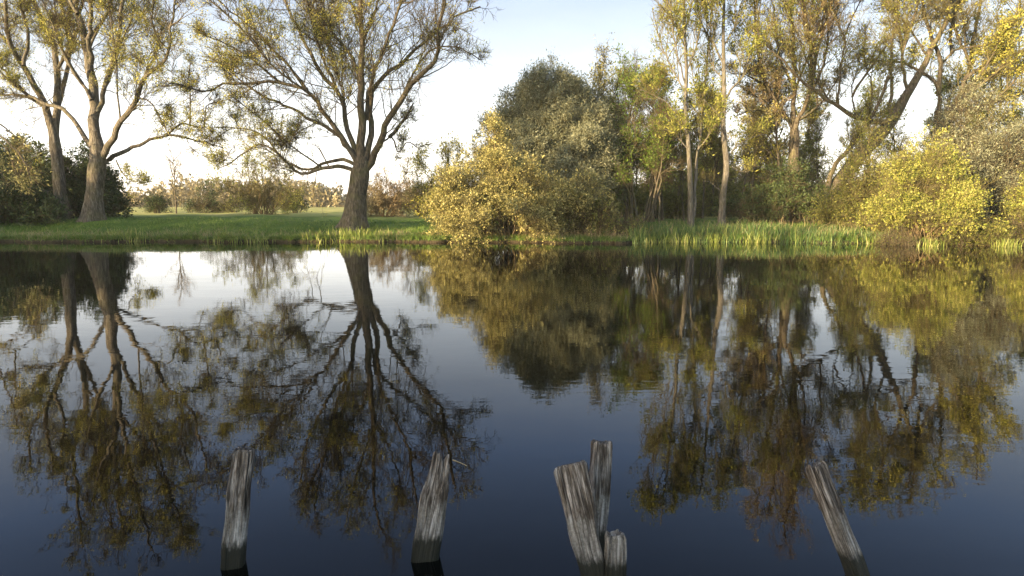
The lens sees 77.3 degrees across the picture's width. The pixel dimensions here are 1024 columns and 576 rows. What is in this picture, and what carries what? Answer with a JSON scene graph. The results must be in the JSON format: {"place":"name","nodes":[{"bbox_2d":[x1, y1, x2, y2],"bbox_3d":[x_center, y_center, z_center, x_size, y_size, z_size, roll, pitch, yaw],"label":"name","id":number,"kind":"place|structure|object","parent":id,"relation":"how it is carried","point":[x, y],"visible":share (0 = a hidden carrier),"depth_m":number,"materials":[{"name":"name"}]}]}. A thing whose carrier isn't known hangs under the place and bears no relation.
{"place":"outdoors","nodes":[
{"label":"outdoors","id":0,"kind":"place"},
{"bbox_2d":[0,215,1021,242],"bbox_3d":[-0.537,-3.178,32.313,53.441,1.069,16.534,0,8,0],"label":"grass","id":1,"kind":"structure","parent":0,"point":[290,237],"depth_m":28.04,"materials":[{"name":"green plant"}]},
{"bbox_2d":[0,242,1023,575],"bbox_3d":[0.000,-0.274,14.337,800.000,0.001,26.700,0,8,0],"label":"water","id":2,"kind":"structure","parent":0,"point":[720,396],"depth_m":5.20,"materials":[{"name":"blue liquid"}]},
{"bbox_2d":[220,446,254,570],"bbox_3d":[-1.244,1.154,2.866,0.111,0.868,0.087,5,-4,-15],"label":"wooden post","id":3,"kind":"object","parent":2,"relation":"on","point":[234,539],"visible":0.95,"depth_m":2.84,"materials":[{"name":"grey wood"}]},
{"bbox_2d":[411,451,449,562],"bbox_3d":[-0.388,1.161,2.923,0.133,0.838,0.080,10,-5,-7],"label":"wooden post","id":4,"kind":"object","parent":2,"relation":"on","point":[427,539],"visible":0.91,"depth_m":2.90,"materials":[{"name":"grey wood"}]},
{"bbox_2d":[554,460,604,575],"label":"wooden post","id":5,"kind":"object","parent":2,"relation":"in","point":[573,482],"visible":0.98,"depth_m":2.76,"materials":[{"name":"grey wood"}]},
{"bbox_2d":[589,439,612,554],"bbox_3d":[0.399,1.143,2.975,0.099,0.862,0.081,5,-6,-12],"label":"wooden post","id":6,"kind":"object","parent":2,"relation":"in","point":[600,468],"visible":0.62,"depth_m":2.97,"materials":[{"name":"grey wood"}]},
{"bbox_2d":[604,529,626,575],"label":"wooden post","id":7,"kind":"object","parent":2,"relation":"in","point":[615,556],"visible":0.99,"depth_m":2.69,"materials":[{"name":"grey wood"}]},
{"bbox_2d":[805,461,869,575],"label":"wooden post","id":8,"kind":"object","parent":2,"relation":"on","point":[850,555],"visible":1,"depth_m":2.79,"materials":[{"name":"grey wood"}]},
{"bbox_2d":[917,237,944,246],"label":"sedge tuft","id":9,"kind":"object","parent":2,"relation":"on","point":[934,244],"visible":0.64,"depth_m":24.15,"materials":[{"name":"yellow plant"}]},
{"bbox_2d":[991,238,1022,247],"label":"sedge tuft","id":10,"kind":"object","parent":2,"relation":"on","point":[1009,244],"visible":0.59,"depth_m":23.80,"materials":[{"name":"yellow plant"}]},
{"bbox_2d":[0,204,1023,244],"bbox_3d":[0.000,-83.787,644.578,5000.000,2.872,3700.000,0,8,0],"label":"ground","id":11,"kind":"structure","parent":0,"point":[332,213],"depth_m":30.84,"materials":[{"name":"green plant"}]},
{"bbox_2d":[0,56,52,200],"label":"young willow","id":12,"kind":"object","parent":11,"relation":"on","point":[19,177],"visible":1,"depth_m":28.82,"materials":[{"name":"green plant"}]},
{"bbox_2d":[0,133,68,167],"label":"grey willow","id":13,"kind":"object","parent":11,"relation":"on","point":[27,146],"visible":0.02,"depth_m":39.19,"materials":[{"name":"green plant"}]},
{"bbox_2d":[0,168,74,226],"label":"evergreen bush","id":14,"kind":"object","parent":11,"relation":"on","point":[17,206],"visible":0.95,"depth_m":30.64,"materials":[{"name":"green plant"}]},
{"bbox_2d":[0,128,80,217],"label":"evergreen bush","id":15,"kind":"object","parent":11,"relation":"on","point":[42,154],"visible":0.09,"depth_m":34.19,"materials":[{"name":"green plant"}]},
{"bbox_2d":[0,0,106,219],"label":"forked tree","id":16,"kind":"object","parent":11,"relation":"on","point":[52,121],"visible":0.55,"depth_m":33.17,"materials":[{"name":"brown plant"}]},
{"bbox_2d":[37,139,142,217],"bbox_3d":[-23.622,-5.871,35.533,5.472,5.072,5.095,0,8,0],"label":"evergreen bush","id":17,"kind":"object","parent":11,"relation":"on","point":[114,201],"visible":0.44,"depth_m":35.06,"materials":[{"name":"green plant"}]},
{"bbox_2d":[0,0,236,222],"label":"old tree","id":18,"kind":"object","parent":11,"relation":"on","point":[93,209],"visible":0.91,"depth_m":30.88,"materials":[{"name":"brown plant"}]},
{"bbox_2d":[101,227,150,241],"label":"iris clump","id":19,"kind":"object","parent":11,"relation":"on","point":[136,238],"visible":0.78,"depth_m":27.09,"materials":[{"name":"green plant"}]},
{"bbox_2d":[135,190,175,212],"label":"hedge bush","id":20,"kind":"object","parent":11,"relation":"on","point":[155,204],"visible":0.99,"depth_m":54.34,"materials":[{"name":"green plant"}]},
{"bbox_2d":[150,142,188,213],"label":"sapling","id":21,"kind":"object","parent":11,"relation":"on","point":[173,163],"visible":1,"depth_m":49.24,"materials":[{"name":"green plant"}]},
{"bbox_2d":[181,178,225,212],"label":"hedge bush","id":22,"kind":"object","parent":11,"relation":"on","point":[207,204],"visible":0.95,"depth_m":54.28,"materials":[{"name":"green plant"}]},
{"bbox_2d":[207,227,229,242],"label":"iris clump","id":23,"kind":"object","parent":11,"relation":"on","point":[219,238],"visible":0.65,"depth_m":26.85,"materials":[{"name":"green plant"}]},
{"bbox_2d":[210,188,252,212],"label":"hedge bush","id":24,"kind":"object","parent":11,"relation":"on","point":[234,204],"visible":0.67,"depth_m":55.01,"materials":[{"name":"green plant"}]},
{"bbox_2d":[225,229,272,242],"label":"iris clump","id":25,"kind":"object","parent":11,"relation":"on","point":[257,239],"visible":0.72,"depth_m":26.59,"materials":[{"name":"green plant"}]},
{"bbox_2d":[203,137,308,214],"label":"young willow","id":26,"kind":"object","parent":11,"relation":"on","point":[257,200],"visible":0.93,"depth_m":46.95,"materials":[{"name":"green plant"}]},
{"bbox_2d":[280,182,311,213],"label":"hedge bush","id":27,"kind":"object","parent":11,"relation":"on","point":[302,207],"visible":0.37,"depth_m":53.54,"materials":[{"name":"green plant"}]},
{"bbox_2d":[293,229,326,242],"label":"iris clump","id":28,"kind":"object","parent":11,"relation":"on","point":[309,231],"visible":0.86,"depth_m":27.02,"materials":[{"name":"green plant"}]},
{"bbox_2d":[134,0,502,230],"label":"willow tree","id":29,"kind":"object","parent":11,"relation":"on","point":[324,23],"visible":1,"depth_m":29.21,"materials":[{"name":"green plant"}]},
{"bbox_2d":[318,226,396,241],"bbox_3d":[-6.777,-2.260,27.388,3.756,0.872,1.248,0,8,0],"label":"iris clump","id":30,"kind":"object","parent":11,"relation":"on","point":[347,232],"visible":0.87,"depth_m":27.32,"materials":[{"name":"green plant"}]},
{"bbox_2d":[377,231,386,241],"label":"iris clump","id":31,"kind":"object","parent":11,"relation":"on","point":[381,237],"visible":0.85,"depth_m":26.85,"materials":[{"name":"green plant"}]},
{"bbox_2d":[367,154,428,217],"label":"bramble bush","id":32,"kind":"object","parent":11,"relation":"on","point":[380,201],"visible":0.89,"depth_m":45.15,"materials":[{"name":"plant"}]},
{"bbox_2d":[398,142,434,215],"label":"golden bush","id":33,"kind":"object","parent":11,"relation":"on","point":[424,185],"visible":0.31,"depth_m":49.19,"materials":[{"name":"yellow plant"}]},
{"bbox_2d":[400,130,477,218],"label":"golden bush","id":34,"kind":"object","parent":11,"relation":"on","point":[447,159],"visible":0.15,"depth_m":41.36,"materials":[{"name":"yellow plant"}]},
{"bbox_2d":[122,172,860,206],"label":"woods","id":35,"kind":"object","parent":11,"relation":"on","point":[327,197],"visible":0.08,"depth_m":142.85,"materials":[{"name":"plant"}]},
{"bbox_2d":[418,106,621,243],"bbox_3d":[0.379,-4.486,26.893,8.787,6.404,5.667,0,8,0],"label":"willow bush","id":36,"kind":"object","parent":11,"relation":"on","point":[500,192],"visible":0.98,"depth_m":26.39,"materials":[{"name":"yellow plant"}]},
{"bbox_2d":[468,46,638,206],"bbox_3d":[2.288,-7.903,33.328,9.306,9.084,7.595,0,8,0],"label":"grey willow","id":37,"kind":"object","parent":11,"relation":"on","point":[559,122],"visible":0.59,"depth_m":31.45,"materials":[{"name":"green plant"}]},
{"bbox_2d":[555,189,651,239],"bbox_3d":[3.790,-2.982,27.414,4.388,2.820,3.238,3,8,22],"label":"willow bush","id":38,"kind":"object","parent":11,"relation":"on","point":[600,220],"visible":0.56,"depth_m":27.11,"materials":[{"name":"green plant"}]},
{"bbox_2d":[584,32,630,209],"bbox_3d":[4.809,-9.069,36.377,4.110,10.584,3.967,0,8,0],"label":"bare tree","id":39,"kind":"object","parent":11,"relation":"on","point":[599,75],"visible":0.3,"depth_m":35.42,"materials":[{"name":"green plant"}]},
{"bbox_2d":[603,56,645,219],"bbox_3d":[6.853,-8.742,37.920,4.068,9.743,3.186,0,8,0],"label":"tree","id":40,"kind":"object","parent":11,"relation":"on","point":[613,91],"visible":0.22,"depth_m":37.59,"materials":[{"name":"green plant"}]},
{"bbox_2d":[603,182,646,215],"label":"thicket bush","id":41,"kind":"object","parent":11,"relation":"on","point":[639,187],"visible":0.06,"depth_m":43.86,"materials":[{"name":"green plant"}]},
{"bbox_2d":[610,46,650,216],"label":"tree","id":42,"kind":"object","parent":11,"relation":"on","point":[642,106],"visible":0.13,"depth_m":41.33,"materials":[{"name":"green plant"}]},
{"bbox_2d":[628,107,647,187],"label":"tree","id":43,"kind":"object","parent":11,"relation":"on","point":[636,173],"visible":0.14,"depth_m":46.02,"materials":[{"name":"green plant"}]},
{"bbox_2d":[637,165,651,214],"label":"thicket bush","id":44,"kind":"object","parent":11,"relation":"on","point":[646,182],"visible":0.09,"depth_m":52.25,"materials":[{"name":"green plant"}]},
{"bbox_2d":[615,187,687,218],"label":"thicket bush","id":45,"kind":"object","parent":11,"relation":"on","point":[641,203],"visible":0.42,"depth_m":40.04,"materials":[{"name":"green plant"}]},
{"bbox_2d":[609,43,694,222],"bbox_3d":[6.893,-7.727,32.343,4.649,9.015,4.690,0,8,0],"label":"sallow tree","id":46,"kind":"object","parent":11,"relation":"on","point":[657,152],"visible":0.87,"depth_m":31.91,"materials":[{"name":"green plant"}]},
{"bbox_2d":[628,228,676,242],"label":"iris clump","id":47,"kind":"object","parent":11,"relation":"on","point":[649,240],"visible":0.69,"depth_m":26.41,"materials":[{"name":"green plant"}]},
{"bbox_2d":[629,55,679,218],"bbox_3d":[8.339,-8.945,38.338,3.352,9.963,3.268,-6,10,-41],"label":"tree","id":48,"kind":"object","parent":11,"relation":"on","point":[650,69],"visible":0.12,"depth_m":37.99,"materials":[{"name":"green plant"}]},
{"bbox_2d":[635,61,696,219],"bbox_3d":[8.154,-8.140,35.471,3.217,9.110,3.299,7,10,44],"label":"tree","id":49,"kind":"object","parent":11,"relation":"on","point":[663,82],"visible":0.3,"depth_m":35.01,"materials":[{"name":"green plant"}]},
{"bbox_2d":[634,182,710,218],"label":"thicket bush","id":50,"kind":"object","parent":11,"relation":"on","point":[685,197],"visible":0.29,"depth_m":40.81,"materials":[{"name":"green plant"}]},
{"bbox_2d":[663,228,696,242],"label":"iris clump","id":51,"kind":"object","parent":11,"relation":"on","point":[686,238],"visible":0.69,"depth_m":26.53,"materials":[{"name":"green plant"}]},
{"bbox_2d":[646,181,715,217],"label":"thicket bush","id":52,"kind":"object","parent":11,"relation":"on","point":[705,213],"visible":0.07,"depth_m":43.40,"materials":[{"name":"green plant"}]},
{"bbox_2d":[629,0,735,226],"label":"poplar tree","id":53,"kind":"object","parent":11,"relation":"on","point":[667,7],"visible":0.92,"depth_m":30.11,"materials":[{"name":"green plant"}]},
{"bbox_2d":[663,107,706,220],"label":"tree","id":54,"kind":"object","parent":11,"relation":"on","point":[681,154],"visible":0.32,"depth_m":35.73,"materials":[{"name":"green plant"}]},
{"bbox_2d":[663,160,706,185],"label":"thicket bush","id":55,"kind":"object","parent":11,"relation":"on","point":[675,173],"visible":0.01,"depth_m":54.07,"materials":[{"name":"green plant"}]},
{"bbox_2d":[666,82,706,218],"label":"tree","id":56,"kind":"object","parent":11,"relation":"on","point":[695,116],"visible":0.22,"depth_m":40.08,"materials":[{"name":"green plant"}]},
{"bbox_2d":[671,182,715,216],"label":"thicket bush","id":57,"kind":"object","parent":11,"relation":"on","point":[709,209],"visible":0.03,"depth_m":46.07,"materials":[{"name":"green plant"}]},
{"bbox_2d":[683,154,722,212],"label":"thicket bush","id":58,"kind":"object","parent":11,"relation":"on","point":[700,178],"visible":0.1,"depth_m":50.84,"materials":[{"name":"green plant"}]},
{"bbox_2d":[668,102,741,214],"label":"thicket bush","id":59,"kind":"object","parent":11,"relation":"on","point":[731,175],"visible":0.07,"depth_m":52.47,"materials":[{"name":"green plant"}]},
{"bbox_2d":[691,96,723,217],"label":"tree","id":60,"kind":"object","parent":11,"relation":"on","point":[702,169],"visible":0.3,"depth_m":40.03,"materials":[{"name":"green plant"}]},
{"bbox_2d":[684,110,739,185],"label":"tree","id":61,"kind":"object","parent":11,"relation":"on","point":[727,135],"visible":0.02,"depth_m":59.58,"materials":[{"name":"green plant"}]},
{"bbox_2d":[691,73,733,198],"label":"tree","id":62,"kind":"object","parent":11,"relation":"on","point":[714,142],"visible":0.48,"depth_m":38.94,"materials":[{"name":"green plant"}]},
{"bbox_2d":[701,228,728,241],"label":"iris clump","id":63,"kind":"object","parent":11,"relation":"on","point":[715,239],"visible":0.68,"depth_m":26.83,"materials":[{"name":"green plant"}]},
{"bbox_2d":[701,105,734,215],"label":"tree","id":64,"kind":"object","parent":11,"relation":"on","point":[718,163],"visible":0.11,"depth_m":45.71,"materials":[{"name":"green plant"}]},
{"bbox_2d":[674,0,778,225],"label":"poplar tree","id":65,"kind":"object","parent":11,"relation":"on","point":[750,50],"visible":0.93,"depth_m":30.90,"materials":[{"name":"green plant"}]},
{"bbox_2d":[697,177,760,216],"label":"thicket bush","id":66,"kind":"object","parent":11,"relation":"on","point":[731,191],"visible":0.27,"depth_m":46.74,"materials":[{"name":"green plant"}]},
{"bbox_2d":[727,186,756,216],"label":"thicket bush","id":67,"kind":"object","parent":11,"relation":"on","point":[737,197],"visible":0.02,"depth_m":46.55,"materials":[{"name":"green plant"}]},
{"bbox_2d":[729,110,771,218],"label":"tree","id":68,"kind":"object","parent":11,"relation":"on","point":[746,153],"visible":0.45,"depth_m":38.29,"materials":[{"name":"green plant"}]},
{"bbox_2d":[733,99,768,186],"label":"tree","id":69,"kind":"object","parent":11,"relation":"on","point":[750,156],"visible":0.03,"depth_m":46.10,"materials":[{"name":"green plant"}]},
{"bbox_2d":[731,134,775,186],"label":"thicket bush","id":70,"kind":"object","parent":11,"relation":"on","point":[745,171],"visible":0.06,"depth_m":61.14,"materials":[{"name":"green plant"}]},
{"bbox_2d":[621,217,898,243],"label":"reeds","id":71,"kind":"object","parent":11,"relation":"on","point":[665,230],"visible":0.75,"depth_m":27.14,"materials":[{"name":"green plant"}]},
{"bbox_2d":[740,234,779,243],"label":"iris clump","id":72,"kind":"object","parent":11,"relation":"on","point":[759,241],"visible":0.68,"depth_m":26.26,"materials":[{"name":"green plant"}]},
{"bbox_2d":[733,47,791,218],"bbox_3d":[14.704,-9.244,37.896,3.319,10.605,3.637,-4,9,-28],"label":"tree","id":73,"kind":"object","parent":11,"relation":"on","point":[750,121],"visible":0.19,"depth_m":37.70,"materials":[{"name":"green plant"}]},
{"bbox_2d":[748,113,787,215],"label":"tree","id":74,"kind":"object","parent":11,"relation":"on","point":[771,161],"visible":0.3,"depth_m":39.06,"materials":[{"name":"green plant"}]},
{"bbox_2d":[709,155,837,223],"bbox_3d":[13.307,-4.644,32.685,6.754,4.320,4.594,0,8,0],"label":"evergreen bush","id":75,"kind":"object","parent":11,"relation":"on","point":[775,203],"visible":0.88,"depth_m":32.05,"materials":[{"name":"green plant"}]},
{"bbox_2d":[742,17,813,184],"bbox_3d":[15.179,-9.662,36.743,3.999,11.909,3.650,3,8,24],"label":"tree","id":76,"kind":"object","parent":11,"relation":"on","point":[786,89],"visible":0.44,"depth_m":36.36,"materials":[{"name":"green plant"}]},
{"bbox_2d":[740,108,826,192],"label":"thicket bush","id":77,"kind":"object","parent":11,"relation":"on","point":[785,165],"visible":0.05,"depth_m":50.80,"materials":[{"name":"green plant"}]},
{"bbox_2d":[712,0,862,219],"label":"willow tree","id":78,"kind":"object","parent":11,"relation":"on","point":[793,120],"visible":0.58,"depth_m":33.15,"materials":[{"name":"green plant"}]},
{"bbox_2d":[761,144,823,192],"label":"thicket bush","id":79,"kind":"object","parent":11,"relation":"on","point":[813,178],"visible":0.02,"depth_m":52.68,"materials":[{"name":"green plant"}]},
{"bbox_2d":[786,90,828,216],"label":"tree","id":80,"kind":"object","parent":11,"relation":"on","point":[804,152],"visible":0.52,"depth_m":43.05,"materials":[{"name":"green plant"}]},
{"bbox_2d":[801,97,838,188],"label":"tree","id":81,"kind":"object","parent":11,"relation":"on","point":[823,152],"visible":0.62,"depth_m":43.36,"materials":[{"name":"green plant"}]},
{"bbox_2d":[815,151,837,188],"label":"thicket bush","id":82,"kind":"object","parent":11,"relation":"on","point":[824,179],"visible":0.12,"depth_m":58.03,"materials":[{"name":"green plant"}]},
{"bbox_2d":[831,95,876,183],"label":"tree","id":83,"kind":"object","parent":11,"relation":"on","point":[848,125],"visible":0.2,"depth_m":41.56,"materials":[{"name":"green plant"}]},
{"bbox_2d":[803,113,912,229],"bbox_3d":[16.178,-4.940,28.576,4.650,5.616,5.736,-5,9,-34],"label":"green bush","id":84,"kind":"object","parent":11,"relation":"on","point":[857,190],"visible":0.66,"depth_m":28.65,"materials":[{"name":"green plant"}]},
{"bbox_2d":[845,73,891,177],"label":"tree","id":85,"kind":"object","parent":11,"relation":"on","point":[867,90],"visible":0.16,"depth_m":47.60,"materials":[{"name":"green plant"}]},
{"bbox_2d":[743,0,1006,223],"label":"leaning tree","id":86,"kind":"object","parent":11,"relation":"on","point":[900,29],"visible":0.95,"depth_m":31.06,"materials":[{"name":"green plant"}]},
{"bbox_2d":[851,234,903,243],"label":"sedge tuft","id":87,"kind":"object","parent":11,"relation":"on","point":[867,240],"visible":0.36,"depth_m":25.64,"materials":[{"name":"green plant"}]},
{"bbox_2d":[865,95,926,186],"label":"tree","id":88,"kind":"object","parent":11,"relation":"on","point":[893,141],"visible":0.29,"depth_m":36.65,"materials":[{"name":"green plant"}]},
{"bbox_2d":[866,218,928,246],"bbox_3d":[15.032,-1.657,25.082,2.536,2.444,2.432,4,8,27],"label":"bramble bush","id":89,"kind":"object","parent":11,"relation":"on","point":[889,241],"visible":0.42,"depth_m":24.95,"materials":[{"name":"green plant"}]},
{"bbox_2d":[848,123,1015,242],"bbox_3d":[16.729,-4.008,25.639,5.205,5.100,5.296,0,8,0],"label":"golden bush","id":90,"kind":"object","parent":11,"relation":"on","point":[932,189],"visible":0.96,"depth_m":25.00,"materials":[{"name":"yellow plant"}]},
{"bbox_2d":[912,105,952,155],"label":"tree","id":91,"kind":"object","parent":11,"relation":"on","point":[924,137],"visible":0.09,"depth_m":45.67,"materials":[{"name":"green plant"}]},
{"bbox_2d":[849,0,1023,144],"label":"willow tree","id":92,"kind":"object","parent":11,"relation":"on","point":[1003,36],"visible":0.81,"depth_m":32.32,"materials":[{"name":"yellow plant"}]},
{"bbox_2d":[922,101,964,157],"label":"tree","id":93,"kind":"object","parent":11,"relation":"on","point":[951,121],"visible":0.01,"depth_m":43.00,"materials":[{"name":"green plant"}]},
{"bbox_2d":[921,60,969,144],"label":"tree","id":94,"kind":"object","parent":11,"relation":"on","point":[946,85],"visible":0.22,"depth_m":42.49,"materials":[{"name":"green plant"}]},
{"bbox_2d":[889,65,1023,224],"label":"grey willow","id":95,"kind":"object","parent":11,"relation":"on","point":[1002,154],"visible":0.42,"depth_m":29.61,"materials":[{"name":"green plant"}]},
{"bbox_2d":[945,62,995,142],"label":"tree","id":96,"kind":"object","parent":11,"relation":"on","point":[962,105],"visible":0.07,"depth_m":42.21,"materials":[{"name":"green plant"}]},
{"bbox_2d":[926,213,1023,246],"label":"bramble bush","id":97,"kind":"object","parent":11,"relation":"on","point":[984,237],"visible":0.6,"depth_m":24.50,"materials":[{"name":"green plant"}]},
{"bbox_2d":[963,101,996,146],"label":"tree","id":98,"kind":"object","parent":11,"relation":"on","point":[975,118],"visible":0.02,"depth_m":40.85,"materials":[{"name":"green plant"}]},
{"bbox_2d":[955,23,1023,163],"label":"tree","id":99,"kind":"object","parent":11,"relation":"on","point":[993,95],"visible":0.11,"depth_m":37.22,"materials":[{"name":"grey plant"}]},
{"bbox_2d":[991,100,1023,152],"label":"tree","id":100,"kind":"object","parent":11,"relation":"on","point":[1017,112],"visible":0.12,"depth_m":35.72,"materials":[{"name":"green plant"}]},
{"bbox_2d":[998,163,1023,231],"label":"golden bush","id":101,"kind":"object","parent":11,"relation":"on","point":[1017,190],"visible":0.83,"depth_m":25.84,"materials":[{"name":"yellow plant"}]},
{"bbox_2d":[999,205,1023,244],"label":"bramble bush","id":102,"kind":"object","parent":11,"relation":"on","point":[1020,228],"visible":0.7,"depth_m":24.70,"materials":[{"name":"green plant"}]},
{"bbox_2d":[0,0,1023,203],"label":"sky","id":103,"kind":"structure","parent":0,"point":[522,32],"materials":[{"name":"white"}]}
]}

